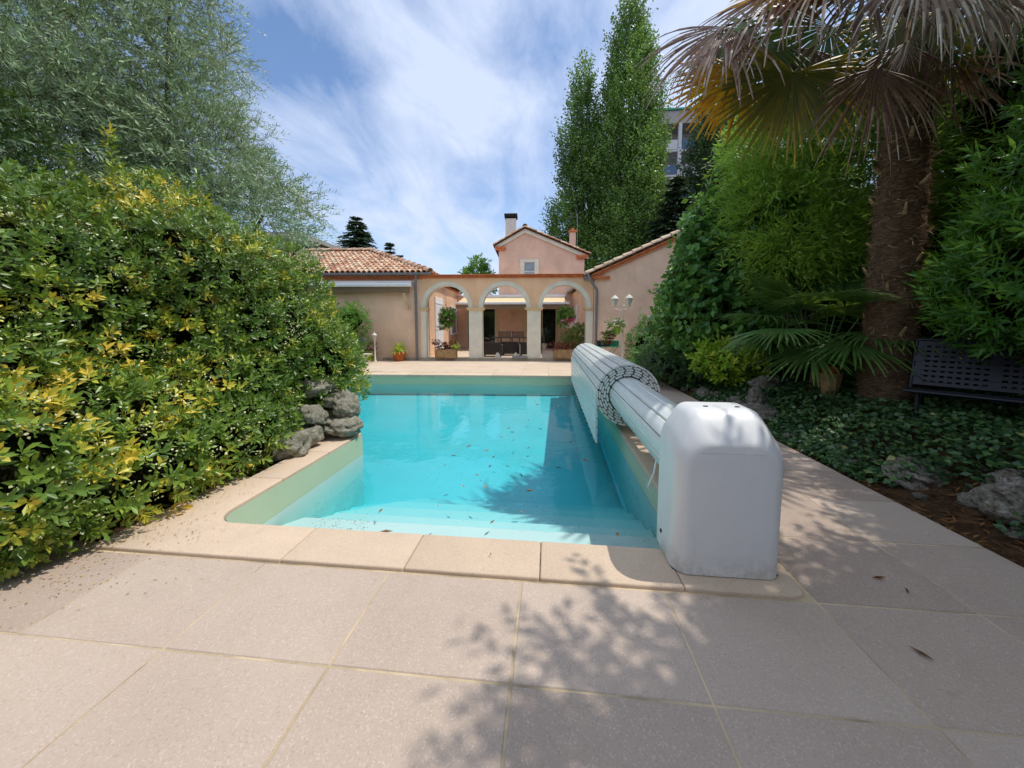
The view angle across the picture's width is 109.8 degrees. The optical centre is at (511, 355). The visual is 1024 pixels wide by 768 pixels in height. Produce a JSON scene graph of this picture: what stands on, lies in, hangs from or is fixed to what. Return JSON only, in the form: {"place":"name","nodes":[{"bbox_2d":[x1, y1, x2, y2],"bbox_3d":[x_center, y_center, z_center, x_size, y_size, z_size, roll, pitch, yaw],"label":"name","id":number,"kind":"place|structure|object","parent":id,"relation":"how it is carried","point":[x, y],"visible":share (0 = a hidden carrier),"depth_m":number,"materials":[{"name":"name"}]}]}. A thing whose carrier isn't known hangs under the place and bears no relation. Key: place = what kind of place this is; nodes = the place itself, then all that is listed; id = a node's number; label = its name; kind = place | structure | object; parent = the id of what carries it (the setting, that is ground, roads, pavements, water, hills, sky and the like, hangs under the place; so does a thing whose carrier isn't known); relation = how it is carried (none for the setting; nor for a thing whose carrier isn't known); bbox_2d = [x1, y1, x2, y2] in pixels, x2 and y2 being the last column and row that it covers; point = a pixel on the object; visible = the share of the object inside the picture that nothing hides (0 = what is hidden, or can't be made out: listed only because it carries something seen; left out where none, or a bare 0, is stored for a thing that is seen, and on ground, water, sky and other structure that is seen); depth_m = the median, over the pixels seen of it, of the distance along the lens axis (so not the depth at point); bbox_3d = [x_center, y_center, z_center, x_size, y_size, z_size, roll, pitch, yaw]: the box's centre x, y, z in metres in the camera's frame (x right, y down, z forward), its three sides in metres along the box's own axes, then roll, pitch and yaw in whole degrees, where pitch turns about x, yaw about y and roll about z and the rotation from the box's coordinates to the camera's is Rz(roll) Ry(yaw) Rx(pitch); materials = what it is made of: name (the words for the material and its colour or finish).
{"place":"outdoors","nodes":[
{"label":"outdoors","id":0,"kind":"place"},
{"bbox_2d":[262,384,656,537],"bbox_3d":[-2.564,1.484,6.624,8.380,0.688,7.770,1,5,6],"label":"pool basin","id":1,"kind":"object","parent":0,"point":[441,424],"visible":0.15,"depth_m":6.26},
{"bbox_2d":[226,376,657,542],"bbox_3d":[-2.564,1.011,6.583,8.380,0.262,7.770,1,5,6],"label":"pool waterline band","id":2,"kind":"object","parent":1,"relation":"attached to","point":[266,506],"visible":0.22,"depth_m":3.96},
{"bbox_2d":[281,498,660,548],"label":"pool steps","id":3,"kind":"structure","parent":1,"relation":"on","point":[446,517],"depth_m":3.55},
{"bbox_2d":[432,348,561,356],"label":"courtyard floor","id":4,"kind":"structure","parent":0,"point":[547,352],"depth_m":16.72,"materials":[{"name":"beige stone"}]},
{"bbox_2d":[483,342,502,355],"bbox_3d":[-0.838,-0.275,15.260,0.900,0.614,0.659,0,5,3],"label":"wicker armchair","id":5,"kind":"object","parent":4,"relation":"on","point":[492,348],"visible":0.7,"depth_m":14.94,"materials":[{"name":"black wicker"}]},
{"bbox_2d":[497,331,510,343],"bbox_3d":[-0.386,-0.701,17.688,0.626,1.041,0.624,0,5,3],"label":"iron chair","id":6,"kind":"object","parent":4,"relation":"on","point":[501,334],"visible":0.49,"depth_m":17.93,"materials":[{"name":"brown metal"}]},
{"bbox_2d":[491,337,526,343],"bbox_3d":[-0.078,-0.480,16.842,1.700,0.753,0.900,0,5,3],"label":"patio table","id":7,"kind":"object","parent":4,"relation":"on","point":[508,337],"visible":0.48,"depth_m":16.41,"materials":[{"name":"brown wood"}]},
{"bbox_2d":[502,341,518,355],"bbox_3d":[-0.079,-0.324,15.821,0.820,0.614,0.659,0,5,3],"label":"wicker armchair","id":8,"kind":"object","parent":4,"relation":"on","point":[510,347],"visible":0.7,"depth_m":15.50,"materials":[{"name":"black wicker"}]},
{"bbox_2d":[511,331,523,341],"bbox_3d":[0.283,-0.698,17.655,0.626,1.041,0.624,0,5,3],"label":"iron chair","id":9,"kind":"object","parent":4,"relation":"on","point":[517,334],"visible":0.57,"depth_m":17.89,"materials":[{"name":"brown metal"}]},
{"bbox_2d":[519,342,526,355],"bbox_3d":[0.700,-0.286,15.383,0.800,0.614,0.659,0,5,3],"label":"wicker armchair","id":10,"kind":"object","parent":4,"relation":"on","point":[523,348],"visible":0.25,"depth_m":15.07,"materials":[{"name":"black wicker"}]},
{"bbox_2d":[541,328,553,348],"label":"house plant","id":11,"kind":"object","parent":4,"relation":"on","point":[544,345],"visible":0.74,"depth_m":19.73,"materials":[{"name":"green plant"}]},
{"bbox_2d":[558,322,584,348],"bbox_3d":[2.562,-0.638,14.954,1.300,1.574,1.045,1,5,6],"label":"corner shrub","id":12,"kind":"object","parent":4,"relation":"on","point":[576,332],"visible":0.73,"depth_m":14.76,"materials":[{"name":"green plant"}]},
{"bbox_2d":[0,0,1004,295],"label":"sky","id":13,"kind":"structure","parent":0,"point":[431,121],"materials":[{"name":"blue"}]},
{"bbox_2d":[356,360,651,373],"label":"terrace","id":14,"kind":"structure","parent":0,"point":[559,367],"depth_m":12.33,"materials":[{"name":"beige stone"}]},
{"bbox_2d":[319,299,373,353],"bbox_3d":[-6.737,-1.048,13.565,3.134,2.865,1.700,1,5,6],"label":"oleander bush","id":15,"kind":"object","parent":14,"relation":"on","point":[352,317],"visible":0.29,"depth_m":13.28,"materials":[{"name":"green plant"}]},
{"bbox_2d":[355,353,371,363],"bbox_3d":[-5.530,0.118,13.307,0.600,0.375,0.427,0,5,2],"label":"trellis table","id":16,"kind":"object","parent":14,"relation":"on","point":[368,354],"visible":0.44,"depth_m":13.38,"materials":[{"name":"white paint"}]},
{"bbox_2d":[366,350,376,360],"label":"round bush","id":17,"kind":"object","parent":14,"relation":"on","point":[369,358],"visible":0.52,"depth_m":13.89,"materials":[{"name":"green plant"}]},
{"bbox_2d":[364,340,379,357],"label":"purple plant","id":18,"kind":"object","parent":14,"relation":"on","point":[370,349],"visible":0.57,"depth_m":14.10,"materials":[{"name":"green plant"}]},
{"bbox_2d":[372,332,376,361],"bbox_3d":[-5.296,-0.352,13.884,0.218,1.181,0.189,1,5,6],"label":"bollard lamp","id":19,"kind":"object","parent":14,"relation":"on","point":[374,334],"visible":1,"depth_m":13.86,"materials":[{"name":"white metal"}]},
{"bbox_2d":[388,341,408,360],"bbox_3d":[-4.458,-0.210,14.140,0.959,0.853,0.974,1,5,6],"label":"spider plant pot","id":20,"kind":"object","parent":14,"relation":"on","point":[399,354],"visible":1,"depth_m":14.01,"materials":[{"name":"ceramic"}]},
{"bbox_2d":[383,273,593,360],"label":"arcade wall","id":21,"kind":"structure","parent":14,"relation":"on","point":[477,289],"depth_m":14.11,"materials":[{"name":"beige paint"}]},
{"bbox_2d":[431,339,461,357],"bbox_3d":[-2.622,-0.311,14.369,1.269,0.816,0.720,0,5,3],"label":"stone trough","id":22,"kind":"object","parent":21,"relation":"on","point":[448,352],"visible":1,"depth_m":14.19,"materials":[{"name":"beige stone"}]},
{"bbox_2d":[436,304,456,330],"bbox_3d":[-2.571,-1.648,14.231,0.785,1.457,0.893,-4,6,-39],"label":"hanging basket","id":23,"kind":"object","parent":21,"relation":"hanging from","point":[447,317],"visible":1,"depth_m":14.15,"materials":[{"name":"green plastic"}]},
{"bbox_2d":[555,294,576,328],"bbox_3d":[2.105,-1.703,14.005,0.849,1.388,0.830,0,5,3],"label":"hanging basket","id":24,"kind":"object","parent":21,"relation":"hanging from","point":[564,320],"visible":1,"depth_m":13.89,"materials":[{"name":"green plastic"}]},
{"bbox_2d":[512,345,526,358],"bbox_3d":[0.317,-0.164,14.327,0.600,0.530,0.420,0,5,3],"label":"umbrella stand","id":25,"kind":"object","parent":14,"relation":"on","point":[520,356],"visible":0.87,"depth_m":14.15,"materials":[{"name":"grey concrete"}]},
{"bbox_2d":[550,341,576,358],"bbox_3d":[1.986,-0.239,14.119,1.146,0.715,0.619,0,5,3],"label":"stone trough","id":26,"kind":"object","parent":14,"relation":"on","point":[562,353],"visible":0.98,"depth_m":13.96,"materials":[{"name":"beige stone"}]},
{"bbox_2d":[611,292,632,357],"bbox_3d":[3.619,-0.805,11.858,0.744,2.497,0.649,1,5,6],"label":"lamp post","id":27,"kind":"object","parent":14,"relation":"on","point":[628,298],"visible":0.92,"depth_m":11.80,"materials":[{"name":"white metal"}]},
{"bbox_2d":[599,317,625,345],"bbox_3d":[3.290,-0.764,11.799,0.885,1.020,0.628,1,5,6],"label":"lime flower pot","id":28,"kind":"object","parent":27,"relation":"hanging from","point":[612,331],"visible":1,"depth_m":11.73,"materials":[{"name":"plastic"}]},
{"bbox_2d":[51,334,970,564],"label":"ground","id":29,"kind":"structure","parent":0,"point":[163,501],"depth_m":2.99,"materials":[{"name":"soil"}]},
{"bbox_2d":[0,80,70,213],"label":"bay tree","id":30,"kind":"object","parent":29,"relation":"on","point":[8,135],"visible":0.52,"depth_m":4.51,"materials":[{"name":"green plant"}]},
{"bbox_2d":[0,0,343,279],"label":"olive tree","id":31,"kind":"object","parent":29,"relation":"on","point":[57,82],"visible":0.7,"depth_m":6.10,"materials":[{"name":"green plant"}]},
{"bbox_2d":[0,122,371,582],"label":"hedge","id":32,"kind":"object","parent":29,"relation":"on","point":[149,361],"visible":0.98,"depth_m":3.09,"materials":[{"name":"green plant"}]},
{"bbox_2d":[225,231,340,248],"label":"roof","id":33,"kind":"structure","parent":29,"relation":"on","point":[325,243],"depth_m":26.90,"materials":[{"name":"brown tile"}]},
{"bbox_2d":[249,247,460,359],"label":"garden house","id":34,"kind":"structure","parent":29,"relation":"on","point":[394,320],"depth_m":14.44,"materials":[{"name":"beige paint"}]},
{"bbox_2d":[303,281,412,309],"bbox_3d":[-6.558,-2.368,14.221,5.300,1.100,0.369,0,5,3],"label":"retracted awning","id":35,"kind":"object","parent":34,"relation":"attached to","point":[402,287],"visible":0.62,"depth_m":14.06,"materials":[{"name":"white paint"}]},
{"bbox_2d":[434,297,443,348],"bbox_3d":[-3.271,-1.343,16.273,0.069,2.500,1.400,0,5,3],"label":"shutter door","id":36,"kind":"structure","parent":34,"relation":"in","point":[438,302],"depth_m":15.95,"materials":[{"name":"white paint"}]},
{"bbox_2d":[450,306,457,334],"bbox_3d":[-3.105,-1.873,19.284,0.100,1.470,1.400,0,5,3],"label":"window","id":37,"kind":"structure","parent":34,"relation":"in","point":[454,329],"depth_m":19.46,"materials":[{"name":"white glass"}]},
{"bbox_2d":[335,216,378,248],"bbox_3d":[-14.960,-7.518,34.873,7.551,11.800,7.832,1,5,6],"label":"fir tree","id":38,"kind":"object","parent":29,"relation":"on","point":[361,238],"visible":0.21,"depth_m":34.48,"materials":[{"name":"green plant"}]},
{"bbox_2d":[384,242,395,255],"bbox_3d":[-11.846,-6.367,35.447,2.647,9.407,2.613,3,6,33],"label":"fir tree","id":39,"kind":"object","parent":29,"relation":"on","point":[390,246],"visible":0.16,"depth_m":34.91,"materials":[{"name":"green plant"}]},
{"bbox_2d":[90,372,802,599],"bbox_3d":[-2.656,0.896,6.621,9.383,0.080,8.577,1,5,6],"label":"pool coping","id":40,"kind":"object","parent":29,"relation":"on","point":[614,566],"visible":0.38,"depth_m":2.30,"materials":[{"name":"stone"}]},
{"bbox_2d":[267,429,311,460],"bbox_3d":[-2.465,0.946,3.966,0.465,0.254,0.455,10,15,42],"label":"rock","id":41,"kind":"object","parent":40,"relation":"on","point":[300,441],"visible":0.69,"depth_m":3.87,"materials":[{"name":"stone"}]},
{"bbox_2d":[303,425,323,446],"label":"rock","id":42,"kind":"object","parent":41,"relation":"on","point":[315,432],"visible":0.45,"depth_m":4.18,"materials":[{"name":"stone"}]},
{"bbox_2d":[295,422,316,428],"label":"rock","id":43,"kind":"object","parent":40,"relation":"on","point":[305,426],"visible":0.07,"depth_m":4.34,"materials":[{"name":"stone"}]},
{"bbox_2d":[275,402,299,424],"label":"rock","id":44,"kind":"object","parent":43,"relation":"on","point":[287,413],"visible":0.06,"depth_m":4.12,"materials":[{"name":"stone"}]},
{"bbox_2d":[317,407,359,429],"bbox_3d":[-2.408,0.807,4.882,0.697,0.406,0.364,6,-7,-9],"label":"rock","id":45,"kind":"object","parent":40,"relation":"on","point":[330,409],"visible":0.02,"depth_m":4.74,"materials":[{"name":"stone"}]},
{"bbox_2d":[320,389,340,407],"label":"rock","id":46,"kind":"object","parent":45,"relation":"on","point":[331,399],"visible":0.38,"depth_m":4.63,"materials":[{"name":"stone"}]},
{"bbox_2d":[298,377,336,399],"bbox_3d":[-2.520,0.412,4.652,0.465,0.237,0.455,-12,-5,-27],"label":"rock","id":47,"kind":"object","parent":46,"relation":"on","point":[317,387],"visible":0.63,"depth_m":4.49,"materials":[{"name":"stone"}]},
{"bbox_2d":[337,388,360,415],"bbox_3d":[-2.188,0.659,4.804,0.335,0.440,0.335,7,5,-6],"label":"rock","id":48,"kind":"object","parent":45,"relation":"on","point":[345,394],"visible":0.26,"depth_m":4.76,"materials":[{"name":"stone"}]},
{"bbox_2d":[318,416,363,436],"bbox_3d":[-2.169,0.865,4.580,0.545,0.203,0.419,6,8,-11],"label":"rock","id":49,"kind":"object","parent":40,"relation":"on","point":[344,426],"visible":0.92,"depth_m":4.45,"materials":[{"name":"stone"}]},
{"bbox_2d":[298,404,328,423],"bbox_3d":[-2.398,0.709,4.368,0.324,0.241,0.352,0,-12,2],"label":"rock","id":50,"kind":"object","parent":49,"relation":"on","point":[316,414],"visible":0.91,"depth_m":4.26,"materials":[{"name":"stone"}]},
{"bbox_2d":[332,397,359,417],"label":"rock","id":51,"kind":"object","parent":49,"relation":"on","point":[348,407],"visible":0.99,"depth_m":4.58,"materials":[{"name":"stone"}]},
{"bbox_2d":[656,402,783,579],"bbox_3d":[1.236,0.777,2.161,0.596,0.947,0.340,1,5,6],"label":"roller housing","id":52,"kind":"object","parent":40,"relation":"on","point":[721,471],"visible":1,"depth_m":2.01,"materials":[{"name":"white plastic"}]},
{"bbox_2d":[571,343,676,493],"bbox_3d":[1.628,0.516,6.043,0.823,1.058,7.600,1,5,6],"label":"pool cover roller","id":53,"kind":"object","parent":52,"relation":"attached to","point":[615,389],"visible":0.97,"depth_m":4.62,"materials":[{"name":"grey plastic"}]},
{"bbox_2d":[457,253,498,294],"bbox_3d":[-2.865,-4.907,30.137,4.317,7.440,3.350,1,5,6],"label":"ash tree","id":54,"kind":"object","parent":29,"relation":"on","point":[482,268],"visible":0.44,"depth_m":29.64,"materials":[{"name":"green plant"}]},
{"bbox_2d":[539,48,617,270],"bbox_3d":[5.670,-12.834,29.527,7.065,23.446,4.665,1,5,6],"label":"poplar tree","id":55,"kind":"object","parent":29,"relation":"on","point":[574,169],"visible":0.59,"depth_m":28.63,"materials":[{"name":"green plant"}]},
{"bbox_2d":[567,228,685,360],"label":"gabled house","id":56,"kind":"structure","parent":29,"relation":"on","point":[637,273],"depth_m":13.78,"materials":[{"name":"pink paint"}]},
{"bbox_2d":[576,0,679,271],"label":"poplar tree","id":57,"kind":"object","parent":29,"relation":"on","point":[638,187],"visible":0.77,"depth_m":26.58,"materials":[{"name":"green plant"}]},
{"bbox_2d":[623,307,672,377],"bbox_3d":[4.134,-0.357,10.268,2.112,2.151,2.098,1,5,6],"label":"shrub","id":58,"kind":"object","parent":29,"relation":"on","point":[641,339],"visible":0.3,"depth_m":10.44,"materials":[{"name":"green plant"}]},
{"bbox_2d":[642,175,693,242],"bbox_3d":[9.839,-5.696,22.081,7.664,10.400,6.830,4,6,39],"label":"fir tree","id":59,"kind":"object","parent":29,"relation":"on","point":[665,223],"visible":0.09,"depth_m":21.68,"materials":[{"name":"green plant"}]},
{"bbox_2d":[672,83,768,205],"bbox_3d":[14.622,-9.689,23.888,7.966,18.175,6.077,1,5,6],"label":"column tree","id":60,"kind":"object","parent":29,"relation":"on","point":[702,143],"visible":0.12,"depth_m":23.35,"materials":[{"name":"green plant"}]},
{"bbox_2d":[611,104,864,258],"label":"apartment building","id":61,"kind":"structure","parent":29,"relation":"on","point":[680,133],"depth_m":42.49,"materials":[{"name":"white concrete"}]},
{"bbox_2d":[0,362,1023,767],"bbox_3d":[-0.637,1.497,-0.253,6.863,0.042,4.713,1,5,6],"label":"paving","id":62,"kind":"structure","parent":0,"point":[165,709],"depth_m":1.49,"materials":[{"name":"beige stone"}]},
{"bbox_2d":[0,477,260,627],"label":"fallen leaves","id":63,"kind":"object","parent":62,"relation":"on","point":[115,557],"visible":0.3,"depth_m":2.24,"materials":[{"name":"plant"}]},
{"bbox_2d":[908,645,931,658],"bbox_3d":[1.796,1.307,1.581,0.017,0.009,0.086,-2,6,-25],"label":"fallen leaf","id":64,"kind":"object","parent":62,"relation":"on","point":[922,653],"visible":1,"depth_m":1.58,"materials":[{"name":"brown plant"}]},
{"bbox_2d":[457,213,590,347],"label":"house","id":65,"kind":"structure","parent":0,"point":[524,249],"depth_m":20.06,"materials":[{"name":"paint"}]},
{"bbox_2d":[467,309,495,347],"bbox_3d":[-1.740,-1.556,20.419,1.650,2.240,0.060,0,5,3],"label":"glass door","id":66,"kind":"structure","parent":65,"relation":"in","point":[489,315],"depth_m":20.40,"materials":[{"name":"white paint"}]},
{"bbox_2d":[455,295,569,308],"bbox_3d":[0.046,-2.878,19.129,5.800,0.840,2.180,0,5,3],"label":"open awning","id":67,"kind":"object","parent":65,"relation":"attached to","point":[512,301],"visible":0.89,"depth_m":18.27,"materials":[{"name":"white fabric"}]},
{"bbox_2d":[520,259,538,273],"bbox_3d":[0.962,-4.827,20.002,1.040,1.030,0.049,0,5,3],"label":"window","id":68,"kind":"structure","parent":65,"relation":"in","point":[532,267],"depth_m":19.98,"materials":[{"name":"white glass"}]},
{"bbox_2d":[541,308,556,347],"bbox_3d":[1.691,-1.541,20.248,1.620,2.240,0.059,0,5,3],"label":"glass door","id":69,"kind":"structure","parent":65,"relation":"in","point":[548,315],"depth_m":20.22,"materials":[{"name":"glass"}]},
{"bbox_2d":[598,346,619,352],"bbox_3d":[3.273,0.044,12.382,0.760,0.726,0.500,0,5,1],"label":"folding table","id":70,"kind":"object","parent":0,"point":[610,346],"visible":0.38,"depth_m":12.21,"materials":[{"name":"green metal"}]},
{"bbox_2d":[596,340,609,345],"bbox_3d":[3.130,-0.417,12.321,0.476,0.200,0.326,1,5,6],"label":"planter box","id":71,"kind":"object","parent":70,"relation":"on","point":[598,342],"visible":0.66,"depth_m":12.24,"materials":[{"name":"black plastic"}]},
{"bbox_2d":[610,340,618,345],"bbox_3d":[3.474,-0.419,12.341,0.340,0.200,0.200,1,5,6],"label":"green crate","id":72,"kind":"object","parent":70,"relation":"on","point":[615,342],"visible":0.66,"depth_m":12.24,"materials":[{"name":"green plastic"}]},
{"bbox_2d":[597,432,625,508],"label":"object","id":73,"kind":"structure","parent":0,"point":[618,491],"depth_m":5.66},
{"bbox_2d":[313,393,657,542],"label":"floating specks","id":74,"kind":"object","parent":73,"relation":"on","point":[494,484],"visible":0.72,"depth_m":3.52,"materials":[{"name":"brown plant"}]},
{"bbox_2d":[657,381,1023,616],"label":"path","id":75,"kind":"structure","parent":0,"point":[836,569],"depth_m":2.27,"materials":[{"name":"beige stone"}]},
{"bbox_2d":[661,375,1023,566],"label":"garden bank","id":76,"kind":"structure","parent":0,"point":[961,525],"depth_m":3.01,"materials":[{"name":"soil"}]},
{"bbox_2d":[633,338,722,387],"bbox_3d":[3.748,0.193,8.553,1.785,1.177,2.853,-2,5,-24],"label":"spreading shrub","id":77,"kind":"object","parent":76,"relation":"on","point":[668,367],"visible":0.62,"depth_m":8.10,"materials":[{"name":"green plant"}]},
{"bbox_2d":[696,387,709,396],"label":"rock","id":78,"kind":"object","parent":76,"relation":"on","point":[702,391],"visible":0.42,"depth_m":7.13,"materials":[{"name":"grey stone"}]},
{"bbox_2d":[709,391,721,396],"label":"rock","id":79,"kind":"object","parent":76,"relation":"on","point":[713,393],"visible":0.36,"depth_m":6.94,"materials":[{"name":"grey stone"}]},
{"bbox_2d":[684,334,776,388],"bbox_3d":[4.119,0.131,6.858,1.466,1.116,0.993,1,5,6],"label":"golden shrub","id":80,"kind":"object","parent":76,"relation":"on","point":[712,363],"visible":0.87,"depth_m":6.77,"materials":[{"name":"green plant"}]},
{"bbox_2d":[726,396,742,401],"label":"rock","id":81,"kind":"object","parent":76,"relation":"on","point":[731,398],"visible":0.21,"depth_m":6.28,"materials":[{"name":"grey stone"}]},
{"bbox_2d":[732,400,745,403],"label":"rock","id":82,"kind":"object","parent":76,"relation":"on","point":[738,401],"visible":0.2,"depth_m":6.05,"materials":[{"name":"grey stone"}]},
{"bbox_2d":[640,142,873,391],"bbox_3d":[5.253,-1.458,7.851,4.585,5.829,3.247,1,5,6],"label":"leafy shrub","id":83,"kind":"object","parent":76,"relation":"on","point":[702,284],"visible":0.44,"depth_m":7.26,"materials":[{"name":"green plant"}]},
{"bbox_2d":[742,402,781,423],"bbox_3d":[3.724,0.836,5.333,0.716,0.225,0.500,2,17,-18],"label":"rock","id":84,"kind":"object","parent":76,"relation":"on","point":[764,412],"visible":0.52,"depth_m":5.24,"materials":[{"name":"grey stone"}]},
{"bbox_2d":[748,375,780,390],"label":"rock","id":85,"kind":"object","parent":76,"relation":"on","point":[760,381],"visible":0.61,"depth_m":6.12,"materials":[{"name":"grey stone"}]},
{"bbox_2d":[782,432,794,437],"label":"rock","id":86,"kind":"object","parent":76,"relation":"on","point":[788,434],"visible":0.43,"depth_m":4.52,"materials":[{"name":"grey stone"}]},
{"bbox_2d":[788,334,863,402],"bbox_3d":[4.563,0.174,5.172,0.946,0.988,1.001,1,5,6],"label":"plant urn","id":87,"kind":"object","parent":76,"relation":"on","point":[833,386],"visible":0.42,"depth_m":5.08,"materials":[{"name":"stone"}]},
{"bbox_2d":[630,0,1023,412],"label":"fan palm","id":88,"kind":"object","parent":76,"relation":"on","point":[807,82],"visible":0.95,"depth_m":4.19,"materials":[{"name":"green plant"}]},
{"bbox_2d":[830,443,850,455],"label":"rock","id":89,"kind":"object","parent":76,"relation":"on","point":[847,449],"visible":0.22,"depth_m":3.94,"materials":[{"name":"grey stone"}]},
{"bbox_2d":[660,378,1023,567],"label":"leaf litter","id":90,"kind":"object","parent":76,"relation":"on","point":[955,520],"visible":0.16,"depth_m":2.77,"materials":[{"name":"brown plant"}]},
{"bbox_2d":[841,458,857,465],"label":"rock","id":91,"kind":"object","parent":76,"relation":"on","point":[854,460],"visible":0.36,"depth_m":3.69,"materials":[{"name":"grey stone"}]},
{"bbox_2d":[676,364,1023,535],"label":"ivy","id":92,"kind":"object","parent":76,"relation":"on","point":[961,411],"visible":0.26,"depth_m":3.90,"materials":[{"name":"green plant"}]},
{"bbox_2d":[710,256,989,396],"bbox_3d":[4.820,-0.339,5.483,3.247,2.220,2.879,1,5,6],"label":"young fan palm","id":93,"kind":"object","parent":76,"relation":"on","point":[856,296],"visible":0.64,"depth_m":5.15,"materials":[{"name":"green plant"}]},
{"bbox_2d":[696,57,1007,381],"bbox_3d":[5.524,-2.237,6.376,4.167,5.658,3.052,1,5,6],"label":"bamboo clump","id":94,"kind":"object","parent":76,"relation":"on","point":[747,177],"visible":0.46,"depth_m":5.76,"materials":[{"name":"green plant"}]},
{"bbox_2d":[692,5,1023,383],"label":"dark hedge","id":95,"kind":"object","parent":76,"relation":"on","point":[1006,91],"visible":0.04,"depth_m":5.49,"materials":[{"name":"green plant"}]},
{"bbox_2d":[881,456,952,490],"bbox_3d":[3.671,1.073,3.266,0.545,0.220,0.503,-2,20,-12],"label":"rock","id":96,"kind":"object","parent":76,"relation":"on","point":[921,480],"visible":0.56,"depth_m":3.17,"materials":[{"name":"grey stone"}]},
{"bbox_2d":[911,492,928,500],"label":"rock","id":97,"kind":"object","parent":76,"relation":"on","point":[921,496],"visible":1,"depth_m":2.99,"materials":[{"name":"grey stone"}]},
{"bbox_2d":[902,24,1023,368],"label":"laurel bush","id":98,"kind":"object","parent":76,"relation":"on","point":[992,297],"visible":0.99,"depth_m":3.59,"materials":[{"name":"green plant"}]},
{"bbox_2d":[902,338,1023,423],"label":"garden bench","id":99,"kind":"object","parent":76,"relation":"on","point":[995,378],"visible":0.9,"depth_m":3.99,"materials":[{"name":"blue paint"}]},
{"bbox_2d":[955,468,1023,538],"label":"rock","id":100,"kind":"object","parent":76,"relation":"on","point":[1001,497],"visible":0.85,"depth_m":2.59,"materials":[{"name":"grey stone"}]},
{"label":"rock","id":101,"kind":"object","parent":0,"visible":0},
{"bbox_2d":[745,386,767,403],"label":"rock","id":102,"kind":"object","parent":101,"relation":"on","point":[755,394],"visible":0.66,"depth_m":5.64,"materials":[{"name":"grey stone"}]}
]}

